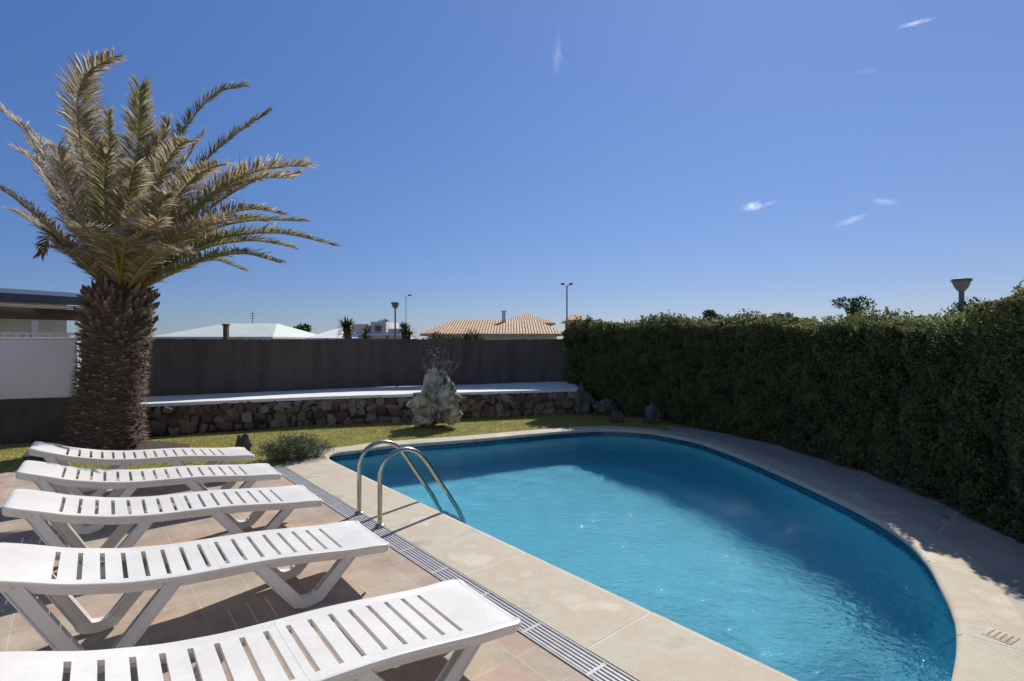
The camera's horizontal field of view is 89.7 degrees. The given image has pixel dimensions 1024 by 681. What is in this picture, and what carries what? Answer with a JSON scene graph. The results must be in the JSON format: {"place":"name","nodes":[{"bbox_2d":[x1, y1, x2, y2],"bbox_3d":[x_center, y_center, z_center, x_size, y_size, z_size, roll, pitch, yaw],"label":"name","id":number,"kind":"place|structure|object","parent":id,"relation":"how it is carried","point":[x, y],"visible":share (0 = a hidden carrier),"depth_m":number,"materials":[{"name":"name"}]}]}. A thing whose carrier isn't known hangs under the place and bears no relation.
{"place":"outdoors","nodes":[
{"label":"outdoors","id":0,"kind":"place"},
{"bbox_2d":[0,471,590,680],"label":"terrace","id":1,"kind":"structure","parent":0,"point":[213,607],"depth_m":3.36,"materials":[{"name":"tile"}]},
{"bbox_2d":[28,441,254,496],"bbox_3d":[-4.173,1.393,5.976,2.080,0.614,0.618,0,0,-39],"label":"sun lounger","id":2,"kind":"object","parent":1,"relation":"on","point":[56,454],"visible":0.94,"depth_m":5.78,"materials":[{"name":"white plastic"}]},
{"bbox_2d":[15,460,281,533],"bbox_3d":[-3.438,1.393,5.084,2.080,0.614,0.618,0,0,-38],"label":"sun lounger","id":3,"kind":"object","parent":1,"relation":"on","point":[45,476],"visible":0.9,"depth_m":4.88,"materials":[{"name":"white plastic"}]},
{"bbox_2d":[1,485,322,579],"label":"sun lounger","id":4,"kind":"object","parent":1,"relation":"on","point":[37,510],"visible":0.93,"depth_m":3.98,"materials":[{"name":"white plastic"}]},
{"bbox_2d":[0,520,389,673],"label":"sun lounger","id":5,"kind":"object","parent":1,"relation":"on","point":[27,575],"visible":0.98,"depth_m":2.97,"materials":[{"name":"white plastic"}]},
{"bbox_2d":[0,579,520,680],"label":"sun lounger","id":6,"kind":"object","parent":1,"relation":"on","point":[462,620],"visible":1,"depth_m":2.24,"materials":[{"name":"white plastic"}]},
{"bbox_2d":[0,412,732,471],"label":"lawn","id":7,"kind":"structure","parent":0,"point":[364,436],"depth_m":9.47,"materials":[{"name":"green plant"}]},
{"bbox_2d":[23,441,188,460],"bbox_3d":[-6.350,1.704,8.000,2.387,0.001,1.500,0,0,0],"label":"mulch bed","id":8,"kind":"object","parent":7,"relation":"on","point":[157,445],"visible":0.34,"depth_m":8.27,"materials":[{"name":"brown soil"}]},
{"bbox_2d":[0,47,340,455],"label":"palm tree","id":9,"kind":"object","parent":8,"relation":"on","point":[133,235],"visible":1,"depth_m":7.71,"materials":[{"name":"green plant"}]},
{"bbox_2d":[235,434,252,450],"bbox_3d":[-4.053,1.565,7.741,0.278,0.331,0.186,0,0,0],"label":"garden rock","id":10,"kind":"object","parent":7,"relation":"on","point":[244,440],"visible":0.71,"depth_m":7.71,"materials":[{"name":"grey stone"}]},
{"bbox_2d":[252,428,334,461],"bbox_3d":[-3.123,1.497,7.424,1.130,0.472,0.814,0,0,-17],"label":"lavender shrub","id":11,"kind":"object","parent":7,"relation":"on","point":[295,448],"visible":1,"depth_m":7.28,"materials":[{"name":"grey plant"}]},
{"bbox_2d":[140,381,591,436],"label":"rubble wall","id":12,"kind":"structure","parent":7,"relation":"on","point":[173,415],"depth_m":10.48,"materials":[{"name":"stone"}]},
{"bbox_2d":[141,338,586,396],"bbox_3d":[-3.387,0.537,11.722,10.988,1.186,1.172,0,0,-19],"label":"screen fence","id":13,"kind":"object","parent":12,"relation":"on","point":[190,366],"visible":0.68,"depth_m":11.81,"materials":[{"name":"grey fabric"}]},
{"bbox_2d":[415,343,462,378],"bbox_3d":[-1.617,0.555,11.452,0.901,1.496,0.855,0,0,-40],"label":"bare shrub","id":14,"kind":"object","parent":12,"relation":"on","point":[442,369],"visible":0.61,"depth_m":11.48,"materials":[{"name":"grey plant"}]},
{"bbox_2d":[405,367,462,427],"bbox_3d":[-1.526,1.128,10.193,1.168,1.205,0.781,0,0,0],"label":"limestone rock","id":15,"kind":"object","parent":7,"relation":"on","point":[436,399],"visible":0.99,"depth_m":9.97,"materials":[{"name":"grey stone"}]},
{"bbox_2d":[573,382,594,414],"bbox_3d":[1.660,1.349,11.997,0.514,0.762,0.446,0,0,0],"label":"garden rock","id":16,"kind":"object","parent":7,"relation":"on","point":[584,403],"visible":1,"depth_m":11.87,"materials":[{"name":"grey stone"}]},
{"bbox_2d":[592,397,618,415],"bbox_3d":[2.132,1.514,11.756,0.546,0.432,0.459,0,0,38],"label":"garden rock","id":17,"kind":"object","parent":7,"relation":"on","point":[607,406],"visible":0.86,"depth_m":11.64,"materials":[{"name":"grey stone"}]},
{"bbox_2d":[610,409,623,422],"bbox_3d":[2.209,1.583,10.757,0.286,0.288,0.252,0,0,-24],"label":"garden rock","id":18,"kind":"object","parent":7,"relation":"on","point":[617,416],"visible":0.98,"depth_m":10.68,"materials":[{"name":"grey stone"}]},
{"bbox_2d":[643,403,663,423],"bbox_3d":[2.941,1.510,10.643,0.443,0.440,0.330,0,0,-40],"label":"garden rock","id":19,"kind":"object","parent":7,"relation":"on","point":[653,414],"visible":0.97,"depth_m":10.54,"materials":[{"name":"grey stone"}]},
{"bbox_2d":[562,280,1023,543],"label":"hedge","id":20,"kind":"object","parent":7,"relation":"on","point":[934,406],"visible":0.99,"depth_m":6.71,"materials":[{"name":"green plant"}]},
{"bbox_2d":[0,0,1023,338],"label":"sky","id":21,"kind":"structure","parent":0,"point":[476,159],"materials":[{"name":"blue"}]},
{"bbox_2d":[329,432,929,570],"bbox_3d":[1.506,2.350,6.666,5.459,1.300,7.225,0,0,-40],"label":"pool basin","id":22,"kind":"object","parent":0,"point":[676,440],"visible":0.09,"depth_m":8.34,"materials":[{"name":"tile"}]},
{"bbox_2d":[332,434,955,680],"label":"water","id":23,"kind":"structure","parent":22,"relation":"in","point":[783,577],"depth_m":4.56,"materials":[{"name":"blue liquid"}]},
{"bbox_2d":[666,426,1023,619],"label":"garden path","id":24,"kind":"structure","parent":0,"point":[998,557],"depth_m":5.18,"materials":[{"name":"grey concrete"}]},
{"bbox_2d":[940,515,956,521],"bbox_3d":[4.143,1.705,4.892,0.132,0.050,0.229,0,0,38],"label":"garden rock","id":25,"kind":"object","parent":24,"relation":"on","point":[944,518],"visible":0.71,"depth_m":4.87,"materials":[{"name":"stone"}]},
{"label":"ground","id":26,"kind":"structure","parent":0,"visible":0},
{"bbox_2d":[0,337,81,444],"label":"garden wall","id":27,"kind":"structure","parent":26,"relation":"on","point":[35,382],"depth_m":8.72,"materials":[{"name":"white paint"}]},
{"bbox_2d":[0,288,82,336],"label":"veranda","id":28,"kind":"object","parent":26,"relation":"on","point":[31,313],"visible":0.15,"depth_m":12.20,"materials":[{"name":"painted plaster"},{"name":"concrete"},{"name":"wood"}]},
{"bbox_2d":[222,324,229,339],"bbox_3d":[-21.783,0.216,39.200,0.420,2.968,0.420,0,0,0],"label":"chimney stack","id":29,"kind":"object","parent":26,"relation":"on","point":[225,331],"visible":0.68,"depth_m":39.05,"materials":[{"name":"grey concrete"}]},
{"bbox_2d":[151,323,316,339],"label":"house","id":30,"kind":"structure","parent":26,"relation":"on","point":[256,331],"depth_m":42.16,"materials":[{"name":"white paint"}]},
{"bbox_2d":[293,323,311,331],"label":"distant tree","id":31,"kind":"object","parent":26,"relation":"on","point":[305,327],"visible":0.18,"depth_m":51.46,"materials":[{"name":"green plant"}]},
{"bbox_2d":[306,327,361,339],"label":"house","id":32,"kind":"structure","parent":26,"relation":"on","point":[332,334],"depth_m":42.86,"materials":[{"name":"white paint"}]},
{"bbox_2d":[333,316,373,338],"bbox_3d":[-6.153,0.372,20.054,1.856,2.713,1.336,0,0,-34],"label":"yucca","id":33,"kind":"object","parent":26,"relation":"on","point":[346,325],"visible":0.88,"depth_m":19.77,"materials":[{"name":"green plant"}]},
{"bbox_2d":[352,322,413,338],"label":"house","id":34,"kind":"structure","parent":26,"relation":"on","point":[382,330],"depth_m":43.54,"materials":[{"name":"white paint"}]},
{"bbox_2d":[375,325,380,330],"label":"window","id":35,"kind":"structure","parent":34,"relation":"in","point":[377,327],"depth_m":43.45,"materials":[{"name":"grey glass"}]},
{"bbox_2d":[391,302,399,338],"bbox_3d":[-8.626,-0.572,38.000,0.660,4.544,0.660,0,0,0],"label":"street lamp","id":36,"kind":"object","parent":26,"relation":"on","point":[395,305],"visible":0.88,"depth_m":37.95,"materials":[{"name":"metal"}]},
{"bbox_2d":[398,321,415,338],"bbox_3d":[-4.983,0.382,23.966,1.681,2.677,1.232,0,0,44],"label":"yucca","id":37,"kind":"object","parent":26,"relation":"on","point":[407,333],"visible":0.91,"depth_m":23.73,"materials":[{"name":"green plant"}]},
{"bbox_2d":[422,331,463,339],"bbox_3d":[-3.275,0.671,24.028,2.308,2.284,1.810,0,0,-34],"label":"garden bush","id":38,"kind":"object","parent":26,"relation":"on","point":[433,336],"visible":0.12,"depth_m":23.82,"materials":[{"name":"green plant"}]},
{"bbox_2d":[271,465,636,680],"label":"drain grate","id":39,"kind":"object","parent":26,"relation":"on","point":[577,658],"visible":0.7,"depth_m":3.38,"materials":[{"name":"grey plastic"}]},
{"bbox_2d":[459,329,484,339],"bbox_3d":[-2.080,0.588,25.104,1.467,2.440,1.727,0,0,-36],"label":"garden bush","id":40,"kind":"object","parent":26,"relation":"on","point":[467,336],"visible":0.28,"depth_m":24.79,"materials":[{"name":"green plant"}]},
{"bbox_2d":[420,311,562,339],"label":"house","id":41,"kind":"structure","parent":26,"relation":"on","point":[503,329],"depth_m":35.44,"materials":[{"name":"tile"}]},
{"bbox_2d":[508,314,555,325],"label":"house","id":42,"kind":"structure","parent":26,"relation":"on","point":[531,317],"depth_m":52.10,"materials":[{"name":"tile"}]},
{"bbox_2d":[561,283,572,325],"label":"street lamp","id":43,"kind":"object","parent":26,"relation":"on","point":[566,299],"visible":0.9,"depth_m":41.96,"materials":[{"name":"metal"}]},
{"bbox_2d":[561,314,587,328],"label":"house","id":44,"kind":"structure","parent":26,"relation":"on","point":[571,317],"depth_m":62.43,"materials":[{"name":"tile"}]},
{"bbox_2d":[285,426,1023,680],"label":"pool coping","id":45,"kind":"object","parent":26,"relation":"on","point":[634,641],"visible":0.96,"depth_m":3.56,"materials":[{"name":"stone"}]},
{"bbox_2d":[355,440,462,527],"bbox_3d":[-0.997,1.902,5.171,1.017,1.795,0.540,0,0,-40],"label":"pool ladder","id":46,"kind":"object","parent":45,"relation":"attached to","point":[387,457],"visible":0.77,"depth_m":5.03,"materials":[{"name":"metal"}]},
{"bbox_2d":[981,627,1019,644],"bbox_3d":[2.800,1.693,2.950,0.130,0.004,0.130,0,0,-29],"label":"skimmer cover","id":47,"kind":"object","parent":45,"relation":"on","point":[1001,636],"visible":1,"depth_m":2.94,"materials":[{"name":"plastic"}]},
{"bbox_2d":[702,309,722,320],"bbox_3d":[9.407,0.157,23.987,1.048,3.298,1.140,0,0,15],"label":"distant tree","id":48,"kind":"object","parent":26,"relation":"on","point":[710,313],"visible":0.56,"depth_m":23.86,"materials":[{"name":"green plant"}]},
{"bbox_2d":[770,312,793,318],"bbox_3d":[13.564,0.173,25.965,1.468,3.257,1.368,0,0,-28],"label":"distant tree","id":49,"kind":"object","parent":26,"relation":"on","point":[788,314],"visible":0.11,"depth_m":25.85,"materials":[{"name":"green plant"}]},
{"bbox_2d":[830,296,876,319],"bbox_3d":[10.608,0.195,16.059,1.259,3.219,0.836,0,0,39],"label":"distant tree","id":50,"kind":"object","parent":26,"relation":"on","point":[853,303],"visible":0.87,"depth_m":15.95,"materials":[{"name":"green plant"}]},
{"bbox_2d":[950,278,972,312],"bbox_3d":[11.357,0.060,13.000,0.450,3.279,0.450,0,0,0],"label":"street lamp","id":51,"kind":"object","parent":26,"relation":"on","point":[961,285],"visible":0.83,"depth_m":12.93,"materials":[{"name":"metal"}]},
{"bbox_2d":[948,297,985,315],"bbox_3d":[9.488,0.456,10.438,1.050,2.698,1.118,0,0,0],"label":"distant tree","id":52,"kind":"object","parent":26,"relation":"on","point":[975,298],"visible":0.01,"depth_m":10.38,"materials":[{"name":"green plant"}]},
{"bbox_2d":[941,299,995,318],"bbox_3d":[8.639,0.518,9.028,1.571,2.565,1.357,0,0,0],"label":"distant tree","id":53,"kind":"object","parent":26,"relation":"on","point":[958,306],"visible":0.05,"depth_m":9.44,"materials":[{"name":"green plant"}]}
]}

